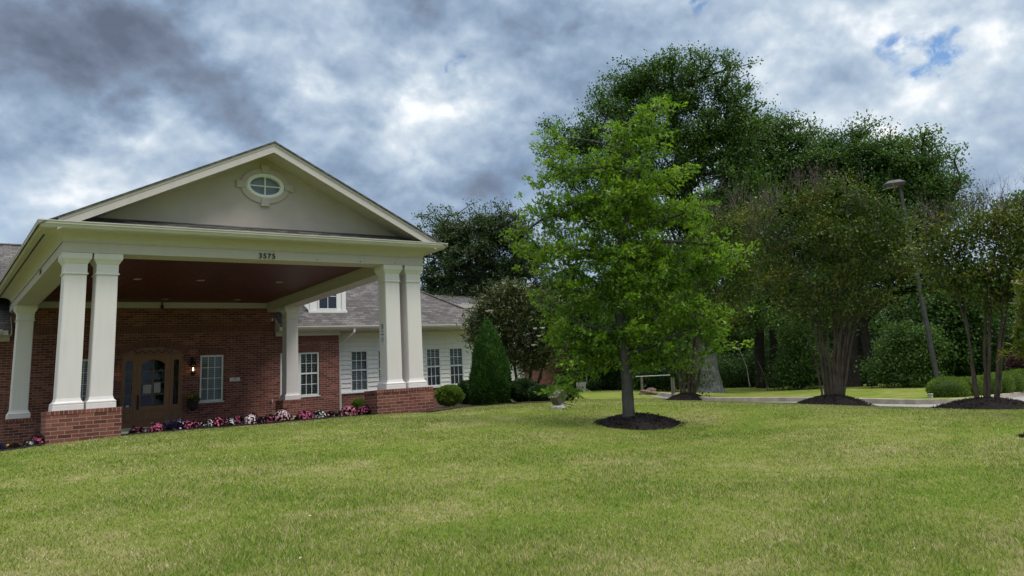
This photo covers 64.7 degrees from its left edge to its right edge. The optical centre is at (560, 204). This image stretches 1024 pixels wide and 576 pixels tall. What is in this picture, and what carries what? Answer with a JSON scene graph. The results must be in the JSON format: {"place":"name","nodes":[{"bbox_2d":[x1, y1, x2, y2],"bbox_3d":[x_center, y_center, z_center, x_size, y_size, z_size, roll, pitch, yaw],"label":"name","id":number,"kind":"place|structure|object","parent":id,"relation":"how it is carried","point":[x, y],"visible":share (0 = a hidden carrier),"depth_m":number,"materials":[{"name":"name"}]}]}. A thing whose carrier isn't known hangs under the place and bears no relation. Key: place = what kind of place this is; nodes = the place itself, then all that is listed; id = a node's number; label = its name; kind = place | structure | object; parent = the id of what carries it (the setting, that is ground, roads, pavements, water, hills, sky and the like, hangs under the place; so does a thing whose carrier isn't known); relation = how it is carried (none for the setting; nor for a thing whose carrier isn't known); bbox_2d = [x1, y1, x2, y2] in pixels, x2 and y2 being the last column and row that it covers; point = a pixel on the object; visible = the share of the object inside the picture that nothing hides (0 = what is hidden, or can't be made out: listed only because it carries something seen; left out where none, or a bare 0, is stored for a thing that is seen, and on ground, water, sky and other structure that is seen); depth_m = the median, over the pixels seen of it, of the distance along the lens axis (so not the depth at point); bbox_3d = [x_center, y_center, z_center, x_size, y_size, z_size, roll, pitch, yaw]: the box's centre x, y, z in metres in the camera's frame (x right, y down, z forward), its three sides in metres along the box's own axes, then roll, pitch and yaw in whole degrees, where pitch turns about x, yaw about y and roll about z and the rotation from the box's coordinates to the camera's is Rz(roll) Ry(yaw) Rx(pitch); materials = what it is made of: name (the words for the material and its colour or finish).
{"place":"outdoors","nodes":[
{"label":"outdoors","id":0,"kind":"place"},
{"bbox_2d":[0,383,1023,575],"bbox_3d":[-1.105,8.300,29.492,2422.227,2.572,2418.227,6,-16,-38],"label":"lawn","id":1,"kind":"structure","parent":0,"point":[864,391],"depth_m":8.27,"materials":[{"name":"green plant"}]},
{"bbox_2d":[0,414,375,450],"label":"flower bed soil","id":2,"kind":"structure","parent":1,"relation":"on","point":[211,427],"depth_m":15.71,"materials":[{"name":"brown soil"}]},
{"bbox_2d":[0,442,6,451],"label":"foliage clump","id":3,"kind":"object","parent":2,"relation":"on","point":[2,446],"visible":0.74,"depth_m":13.79,"materials":[{"name":"purple plant"}]},
{"bbox_2d":[6,443,22,450],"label":"begonia clump","id":4,"kind":"object","parent":2,"relation":"on","point":[14,445],"visible":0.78,"depth_m":13.47,"materials":[{"name":"brown plant"}]},
{"bbox_2d":[22,437,35,447],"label":"begonia clump","id":5,"kind":"object","parent":2,"relation":"on","point":[27,442],"visible":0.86,"depth_m":13.60,"materials":[{"name":"white plant"}]},
{"bbox_2d":[31,433,44,445],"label":"begonia clump","id":6,"kind":"object","parent":2,"relation":"on","point":[39,438],"visible":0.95,"depth_m":13.69,"materials":[{"name":"pink plant"}]},
{"bbox_2d":[128,425,144,434],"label":"begonia clump","id":7,"kind":"object","parent":2,"relation":"on","point":[137,429],"visible":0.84,"depth_m":14.93,"materials":[{"name":"pink plant"}]},
{"bbox_2d":[146,422,164,433],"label":"begonia clump","id":8,"kind":"object","parent":2,"relation":"on","point":[152,427],"visible":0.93,"depth_m":15.13,"materials":[{"name":"pink plant"}]},
{"bbox_2d":[162,420,179,430],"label":"foliage clump","id":9,"kind":"object","parent":2,"relation":"on","point":[170,423],"visible":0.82,"depth_m":15.30,"materials":[{"name":"purple plant"}]},
{"bbox_2d":[170,418,188,429],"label":"foliage clump","id":10,"kind":"object","parent":2,"relation":"on","point":[179,420],"visible":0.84,"depth_m":15.41,"materials":[{"name":"plant"}]},
{"bbox_2d":[179,419,195,430],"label":"begonia clump","id":11,"kind":"object","parent":2,"relation":"on","point":[187,422],"visible":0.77,"depth_m":15.48,"materials":[{"name":"pink plant"}]},
{"bbox_2d":[192,420,201,429],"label":"begonia clump","id":12,"kind":"object","parent":2,"relation":"on","point":[194,422],"visible":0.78,"depth_m":15.59,"materials":[{"name":"pink plant"}]},
{"bbox_2d":[196,420,207,428],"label":"begonia clump","id":13,"kind":"object","parent":2,"relation":"on","point":[204,423],"visible":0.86,"depth_m":15.64,"materials":[{"name":"white plant"}]},
{"bbox_2d":[206,418,216,428],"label":"begonia clump","id":14,"kind":"object","parent":2,"relation":"on","point":[209,421],"visible":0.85,"depth_m":15.74,"materials":[{"name":"white plant"}]},
{"bbox_2d":[211,416,225,427],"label":"begonia clump","id":15,"kind":"object","parent":2,"relation":"on","point":[218,420],"visible":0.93,"depth_m":15.84,"materials":[{"name":"pink plant"}]},
{"bbox_2d":[217,418,231,426],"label":"begonia clump","id":16,"kind":"object","parent":2,"relation":"on","point":[226,421],"visible":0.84,"depth_m":15.91,"materials":[{"name":"pink plant"}]},
{"bbox_2d":[228,416,237,424],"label":"begonia clump","id":17,"kind":"object","parent":2,"relation":"on","point":[232,420],"visible":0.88,"depth_m":16.00,"materials":[{"name":"white plant"}]},
{"bbox_2d":[230,414,244,426],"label":"begonia clump","id":18,"kind":"object","parent":2,"relation":"on","point":[239,419],"visible":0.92,"depth_m":16.09,"materials":[{"name":"pink plant"}]},
{"bbox_2d":[243,412,259,424],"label":"begonia clump","id":19,"kind":"object","parent":2,"relation":"on","point":[249,417],"visible":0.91,"depth_m":16.22,"materials":[{"name":"white plant"}]},
{"bbox_2d":[250,416,263,424],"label":"begonia clump","id":20,"kind":"object","parent":2,"relation":"on","point":[260,418],"visible":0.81,"depth_m":16.30,"materials":[{"name":"pink plant"}]},
{"bbox_2d":[264,413,279,423],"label":"begonia clump","id":21,"kind":"object","parent":2,"relation":"on","point":[270,417],"visible":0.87,"depth_m":16.46,"materials":[{"name":"pink plant"}]},
{"bbox_2d":[271,409,292,422],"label":"begonia clump","id":22,"kind":"object","parent":2,"relation":"on","point":[281,414],"visible":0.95,"depth_m":16.60,"materials":[{"name":"white plant"}]},
{"bbox_2d":[297,409,314,420],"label":"begonia clump","id":23,"kind":"object","parent":2,"relation":"on","point":[308,414],"visible":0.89,"depth_m":16.89,"materials":[{"name":"pink plant"}]},
{"bbox_2d":[313,409,327,418],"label":"begonia clump","id":24,"kind":"object","parent":2,"relation":"on","point":[320,413],"visible":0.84,"depth_m":17.09,"materials":[{"name":"white plant"}]},
{"bbox_2d":[327,410,337,418],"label":"begonia clump","id":25,"kind":"object","parent":2,"relation":"on","point":[331,414],"visible":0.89,"depth_m":17.26,"materials":[{"name":"pink plant"}]},
{"bbox_2d":[336,411,346,417],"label":"begonia clump","id":26,"kind":"object","parent":2,"relation":"on","point":[339,413],"visible":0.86,"depth_m":17.37,"materials":[{"name":"pink plant"}]},
{"bbox_2d":[340,404,358,416],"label":"begonia clump","id":27,"kind":"object","parent":2,"relation":"on","point":[349,409],"visible":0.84,"depth_m":17.51,"materials":[{"name":"pink plant"}]},
{"bbox_2d":[350,397,364,407],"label":"rounded shrub","id":28,"kind":"object","parent":2,"relation":"on","point":[357,402],"visible":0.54,"depth_m":20.61,"materials":[{"name":"green plant"}]},
{"bbox_2d":[356,405,370,415],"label":"begonia clump","id":29,"kind":"object","parent":2,"relation":"on","point":[362,410],"visible":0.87,"depth_m":17.70,"materials":[{"name":"pink plant"}]},
{"bbox_2d":[0,141,494,445],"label":"clinic building","id":30,"kind":"structure","parent":1,"relation":"on","point":[267,279],"depth_m":19.07,"materials":[{"name":"brick"}]},
{"bbox_2d":[80,359,87,401],"bbox_3d":[-13.470,5.065,22.502,0.670,1.412,0.652,6,-16,-38],"label":"window","id":31,"kind":"structure","parent":30,"relation":"in","point":[84,361],"depth_m":22.51,"materials":[{"name":"grey glass"}]},
{"bbox_2d":[120,353,182,428],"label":"front door","id":32,"kind":"structure","parent":30,"relation":"in","point":[151,384],"depth_m":23.59,"materials":[{"name":"brown wood"}]},
{"bbox_2d":[184,393,200,410],"bbox_3d":[-10.854,5.835,23.811,0.471,0.523,0.468,6,-16,-38],"label":"wall planter","id":33,"kind":"object","parent":30,"relation":"attached to","point":[192,405],"visible":1,"depth_m":23.71,"materials":[{"name":"black metal"}]},
{"bbox_2d":[198,355,223,402],"bbox_3d":[-10.753,5.350,24.646,0.745,1.412,0.652,6,-16,-38],"label":"window","id":34,"kind":"structure","parent":30,"relation":"in","point":[211,366],"depth_m":24.51,"materials":[{"name":"white glass"}]},
{"bbox_2d":[246,174,283,198],"bbox_3d":[-6.385,-0.374,17.380,0.810,0.550,0.150,6,-16,-38],"label":"oval window","id":35,"kind":"structure","parent":30,"relation":"in","point":[267,186],"depth_m":17.40,"materials":[{"name":"white plastic"}]},
{"bbox_2d":[280,352,320,397],"bbox_3d":[-8.620,5.592,26.324,1.345,1.432,0.652,6,-16,-38],"label":"window","id":36,"kind":"structure","parent":30,"relation":"in","point":[308,362],"depth_m":26.37,"materials":[{"name":"white plastic"}]},
{"bbox_2d":[350,351,368,391],"bbox_3d":[-7.115,5.797,27.981,0.650,1.380,0.612,6,-16,-38],"label":"window","id":37,"kind":"structure","parent":30,"relation":"in","point":[359,370],"depth_m":27.84,"materials":[{"name":"white plastic"}]},
{"bbox_2d":[377,350,379,383],"bbox_3d":[-6.328,5.879,28.603,0.647,1.380,0.612,6,-16,-38],"label":"window","id":38,"kind":"structure","parent":30,"relation":"in","point":[378,351],"depth_m":28.29,"materials":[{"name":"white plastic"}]},
{"bbox_2d":[425,348,441,386],"bbox_3d":[-4.844,6.035,29.774,0.612,1.380,0.612,6,-16,-38],"label":"window","id":39,"kind":"structure","parent":30,"relation":"in","point":[433,358],"depth_m":29.80,"materials":[{"name":"grey glass"}]},
{"bbox_2d":[448,348,463,384],"bbox_3d":[-4.083,6.115,30.374,0.623,1.380,0.612,6,-16,-38],"label":"window","id":40,"kind":"structure","parent":30,"relation":"in","point":[456,362],"depth_m":30.42,"materials":[{"name":"white plastic"}]},
{"bbox_2d":[404,399,577,412],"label":"shrub bed soil","id":41,"kind":"object","parent":1,"relation":"on","point":[439,407],"visible":0.27,"depth_m":21.83,"materials":[{"name":"brown soil"}]},
{"bbox_2d":[434,384,464,406],"bbox_3d":[-3.021,5.145,21.699,0.795,0.618,0.848,6,-16,-38],"label":"rounded shrub","id":42,"kind":"object","parent":41,"relation":"on","point":[448,395],"visible":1,"depth_m":21.49,"materials":[{"name":"green plant"}]},
{"bbox_2d":[457,379,470,403],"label":"rounded shrub","id":43,"kind":"object","parent":41,"relation":"on","point":[463,384],"visible":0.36,"depth_m":23.49,"materials":[{"name":"green plant"}]},
{"bbox_2d":[467,317,512,405],"bbox_3d":[-2.010,4.519,23.006,1.390,2.639,1.367,6,-16,-38],"label":"arborvitae","id":44,"kind":"object","parent":41,"relation":"on","point":[490,378],"visible":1,"depth_m":22.56,"materials":[{"name":"green plant"}]},
{"bbox_2d":[510,377,536,401],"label":"rounded shrub","id":45,"kind":"object","parent":41,"relation":"on","point":[519,387],"visible":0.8,"depth_m":22.62,"materials":[{"name":"green plant"}]},
{"bbox_2d":[527,384,552,401],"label":"rounded shrub","id":46,"kind":"object","parent":41,"relation":"on","point":[533,396],"visible":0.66,"depth_m":21.70,"materials":[{"name":"green plant"}]},
{"bbox_2d":[558,382,575,399],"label":"rounded shrub","id":47,"kind":"object","parent":41,"relation":"on","point":[571,396],"visible":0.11,"depth_m":21.75,"materials":[{"name":"green plant"}]},
{"bbox_2d":[411,197,574,305],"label":"oak","id":48,"kind":"object","parent":1,"relation":"on","point":[478,239],"visible":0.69,"depth_m":45.51,"materials":[{"name":"green plant"}]},
{"bbox_2d":[455,273,580,383],"bbox_3d":[-1.361,4.434,26.174,4.126,4.409,2.156,-3,-13,-5],"label":"magnolia","id":49,"kind":"object","parent":1,"relation":"on","point":[516,312],"visible":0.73,"depth_m":25.95,"materials":[{"name":"green plant"}]},
{"bbox_2d":[434,294,602,390],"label":"wing","id":50,"kind":"structure","parent":1,"relation":"on","point":[459,299],"depth_m":44.48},
{"bbox_2d":[548,388,573,408],"bbox_3d":[-0.002,3.984,16.534,0.494,0.415,0.307,6,-16,-38],"label":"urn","id":51,"kind":"object","parent":1,"relation":"on","point":[558,403],"visible":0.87,"depth_m":16.41,"materials":[{"name":"grey stone"}]},
{"bbox_2d":[141,406,1018,558],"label":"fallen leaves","id":52,"kind":"object","parent":1,"relation":"on","point":[542,432],"visible":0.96,"depth_m":8.27,"materials":[{"name":"brown plant"}]},
{"bbox_2d":[576,374,589,390],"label":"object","id":53,"kind":"structure","parent":1,"relation":"on","point":[583,384],"depth_m":39.00,"materials":[{"name":"concrete"}]},
{"bbox_2d":[585,380,600,390],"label":"rounded shrub","id":54,"kind":"object","parent":1,"relation":"on","point":[593,385],"visible":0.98,"depth_m":36.85,"materials":[{"name":"green plant"}]},
{"bbox_2d":[531,270,688,389],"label":"understory tree","id":55,"kind":"object","parent":1,"relation":"on","point":[581,317],"visible":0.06,"depth_m":45.77,"materials":[{"name":"green plant"}]},
{"bbox_2d":[498,94,759,417],"bbox_3d":[1.202,1.079,14.917,4.674,6.285,2.117,-4,-13,-3],"label":"young oak","id":56,"kind":"object","parent":1,"relation":"on","point":[635,194],"visible":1,"depth_m":14.70,"materials":[{"name":"green plant"}]},
{"bbox_2d":[593,412,687,429],"bbox_3d":[1.417,3.845,14.347,1.716,0.341,1.711,6,-16,-38],"label":"mulch mound","id":57,"kind":"object","parent":1,"relation":"on","point":[644,421],"visible":0.92,"depth_m":13.99,"materials":[{"name":"black soil"}]},
{"bbox_2d":[637,388,657,394],"bbox_3d":[3.482,7.594,32.452,0.812,0.402,0.558,-3,-13,-7],"label":"boulder","id":58,"kind":"object","parent":1,"relation":"on","point":[650,391],"visible":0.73,"depth_m":32.26,"materials":[{"name":"brown stone"}]},
{"bbox_2d":[636,375,675,395],"bbox_3d":[4.016,7.174,31.631,0.892,1.000,2.521,2,-14,-27],"label":"pipe rail","id":59,"kind":"object","parent":1,"relation":"on","point":[672,385],"visible":0.75,"depth_m":30.47,"materials":[{"name":"grey metal"}]},
{"bbox_2d":[631,364,686,390],"bbox_3d":[4.465,8.380,38.860,2.848,1.705,2.823,6,-16,-38],"label":"leafy shrub","id":60,"kind":"object","parent":1,"relation":"on","point":[661,383],"visible":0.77,"depth_m":38.41,"materials":[{"name":"green plant"}]},
{"bbox_2d":[533,40,802,392],"bbox_3d":[5.216,0.622,38.475,12.649,17.272,6.456,-8,-13,15],"label":"tall oak","id":61,"kind":"object","parent":1,"relation":"on","point":[706,138],"visible":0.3,"depth_m":38.33,"materials":[{"name":"green plant"}]},
{"bbox_2d":[665,392,703,400],"bbox_3d":[4.496,6.910,28.845,1.738,0.390,1.753,6,-16,-38],"label":"mulch mound","id":62,"kind":"object","parent":1,"relation":"on","point":[688,396],"visible":0.85,"depth_m":28.45,"materials":[{"name":"black soil"}]},
{"bbox_2d":[738,347,750,388],"bbox_3d":[8.029,7.139,35.402,0.352,1.936,0.044,-7,-13,10],"label":"bare sapling","id":63,"kind":"object","parent":1,"relation":"on","point":[746,368],"visible":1,"depth_m":35.33,"materials":[{"name":"brown plant"}]},
{"bbox_2d":[553,324,960,390],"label":"undergrowth","id":64,"kind":"object","parent":1,"relation":"on","point":[733,372],"visible":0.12,"depth_m":44.89,"materials":[{"name":"green plant"}]},
{"bbox_2d":[537,255,982,364],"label":"woodland","id":65,"kind":"object","parent":1,"relation":"on","point":[874,326],"visible":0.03,"depth_m":50.16,"materials":[{"name":"green plant"}]},
{"bbox_2d":[704,108,850,387],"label":"broad oak","id":66,"kind":"object","parent":1,"relation":"on","point":[778,152],"visible":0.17,"depth_m":42.18,"materials":[{"name":"green plant"}]},
{"bbox_2d":[754,317,844,389],"bbox_3d":[11.041,7.098,37.748,3.138,3.743,3.346,6,-16,-38],"label":"leafy shrub","id":67,"kind":"object","parent":1,"relation":"on","point":[800,359],"visible":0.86,"depth_m":37.39,"materials":[{"name":"green plant"}]},
{"bbox_2d":[726,155,939,395],"bbox_3d":[6.501,1.694,18.968,4.887,6.363,2.505,-11,-15,28],"label":"crape myrtle","id":68,"kind":"object","parent":1,"relation":"on","point":[836,370],"visible":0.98,"depth_m":18.89,"materials":[{"name":"green plant"}]},
{"bbox_2d":[797,393,873,405],"bbox_3d":[6.291,4.513,18.464,1.881,0.398,1.924,6,-16,-38],"label":"mulch mound","id":69,"kind":"object","parent":1,"relation":"on","point":[836,399],"visible":0.95,"depth_m":18.01,"materials":[{"name":"black soil"}]},
{"bbox_2d":[658,391,1023,403],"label":"kerb","id":70,"kind":"structure","parent":1,"relation":"on","point":[868,400],"depth_m":24.45,"materials":[{"name":"concrete"}]},
{"bbox_2d":[773,109,995,386],"bbox_3d":[15.544,2.293,39.595,10.980,14.094,6.806,-7,-13,12],"label":"rounded oak","id":71,"kind":"object","parent":1,"relation":"on","point":[898,159],"visible":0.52,"depth_m":38.69,"materials":[{"name":"green plant"}]},
{"bbox_2d":[853,317,960,387],"bbox_3d":[14.817,6.487,34.475,3.441,3.298,3.869,6,-16,-38],"label":"vine covered shrub","id":72,"kind":"object","parent":1,"relation":"on","point":[908,354],"visible":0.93,"depth_m":34.08,"materials":[{"name":"green plant"}]},
{"bbox_2d":[879,172,1023,397],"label":"crape myrtle","id":73,"kind":"object","parent":1,"relation":"on","point":[979,275],"visible":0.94,"depth_m":16.30,"materials":[{"name":"green plant"}]},
{"bbox_2d":[892,280,1021,376],"bbox_3d":[17.629,5.737,35.443,4.905,5.189,5.259,6,-16,-38],"label":"understory tree","id":74,"kind":"object","parent":1,"relation":"on","point":[947,312],"visible":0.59,"depth_m":34.63,"materials":[{"name":"green plant"}]},
{"bbox_2d":[928,396,1023,409],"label":"mulch mound","id":75,"kind":"object","parent":1,"relation":"on","point":[991,403],"visible":0.99,"depth_m":15.55,"materials":[{"name":"black soil"}]},
{"bbox_2d":[967,187,1023,349],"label":"wood edge tree","id":76,"kind":"object","parent":1,"relation":"on","point":[1013,200],"visible":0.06,"depth_m":39.84,"materials":[{"name":"green plant"}]},
{"bbox_2d":[996,268,1023,362],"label":"young magnolia","id":77,"kind":"object","parent":1,"relation":"on","point":[1018,324],"visible":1,"depth_m":14.23,"materials":[{"name":"green plant"}]},
{"bbox_2d":[0,0,1023,393],"label":"sky","id":78,"kind":"structure","parent":0,"point":[411,105],"materials":[{"name":"grey"}]},
{"bbox_2d":[669,390,1001,398],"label":"grass verge","id":79,"kind":"object","parent":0,"point":[922,394],"depth_m":28.91,"materials":[{"name":"green plant"}]},
{"bbox_2d":[661,174,781,396],"bbox_3d":[5.842,2.859,29.385,4.901,8.675,3.163,-9,-14,21],"label":"crape myrtle","id":80,"kind":"object","parent":79,"relation":"on","point":[715,297],"visible":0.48,"depth_m":29.22,"materials":[{"name":"green plant"}]},
{"bbox_2d":[882,179,939,380],"bbox_3d":[12.142,2.910,27.866,0.752,7.733,0.380,-4,-13,0],"label":"lamp post","id":81,"kind":"object","parent":79,"relation":"on","point":[889,185],"visible":0.73,"depth_m":27.67,"materials":[{"name":"beige metal"}]},
{"bbox_2d":[924,375,971,397],"bbox_3d":[11.131,5.337,23.232,1.221,0.789,1.209,6,-16,-38],"label":"hedge shrub","id":82,"kind":"object","parent":79,"relation":"on","point":[947,387],"visible":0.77,"depth_m":22.93,"materials":[{"name":"green plant"}]},
{"bbox_2d":[958,376,982,395],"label":"hedge shrub","id":83,"kind":"object","parent":79,"relation":"on","point":[968,379],"visible":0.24,"depth_m":23.48,"materials":[{"name":"green plant"}]},
{"bbox_2d":[976,374,1002,393],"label":"hedge shrub","id":84,"kind":"object","parent":79,"relation":"on","point":[992,382],"visible":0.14,"depth_m":24.23,"materials":[{"name":"green plant"}]},
{"bbox_2d":[980,372,1016,392],"bbox_3d":[13.526,5.606,25.058,1.143,0.853,1.094,6,-16,-38],"label":"hedge shrub","id":85,"kind":"object","parent":79,"relation":"on","point":[1008,380],"visible":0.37,"depth_m":24.68,"materials":[{"name":"green plant"}]},
{"bbox_2d":[1002,371,1023,392],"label":"hedge shrub","id":86,"kind":"object","parent":79,"relation":"on","point":[1018,378],"visible":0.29,"depth_m":25.43,"materials":[{"name":"green plant"}]},
{"bbox_2d":[1004,353,1023,371],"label":"purple shrub","id":87,"kind":"object","parent":79,"relation":"on","point":[1012,362],"visible":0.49,"depth_m":28.98,"materials":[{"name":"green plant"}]},
{"bbox_2d":[1010,367,1023,376],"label":"hedge shrub","id":88,"kind":"object","parent":79,"relation":"on","point":[1020,371],"visible":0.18,"depth_m":26.61,"materials":[{"name":"green plant"}]},
{"bbox_2d":[651,396,1023,406],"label":"driveway","id":89,"kind":"structure","parent":0,"point":[1021,398],"depth_m":21.58,"materials":[{"name":"grey concrete"}]}
]}

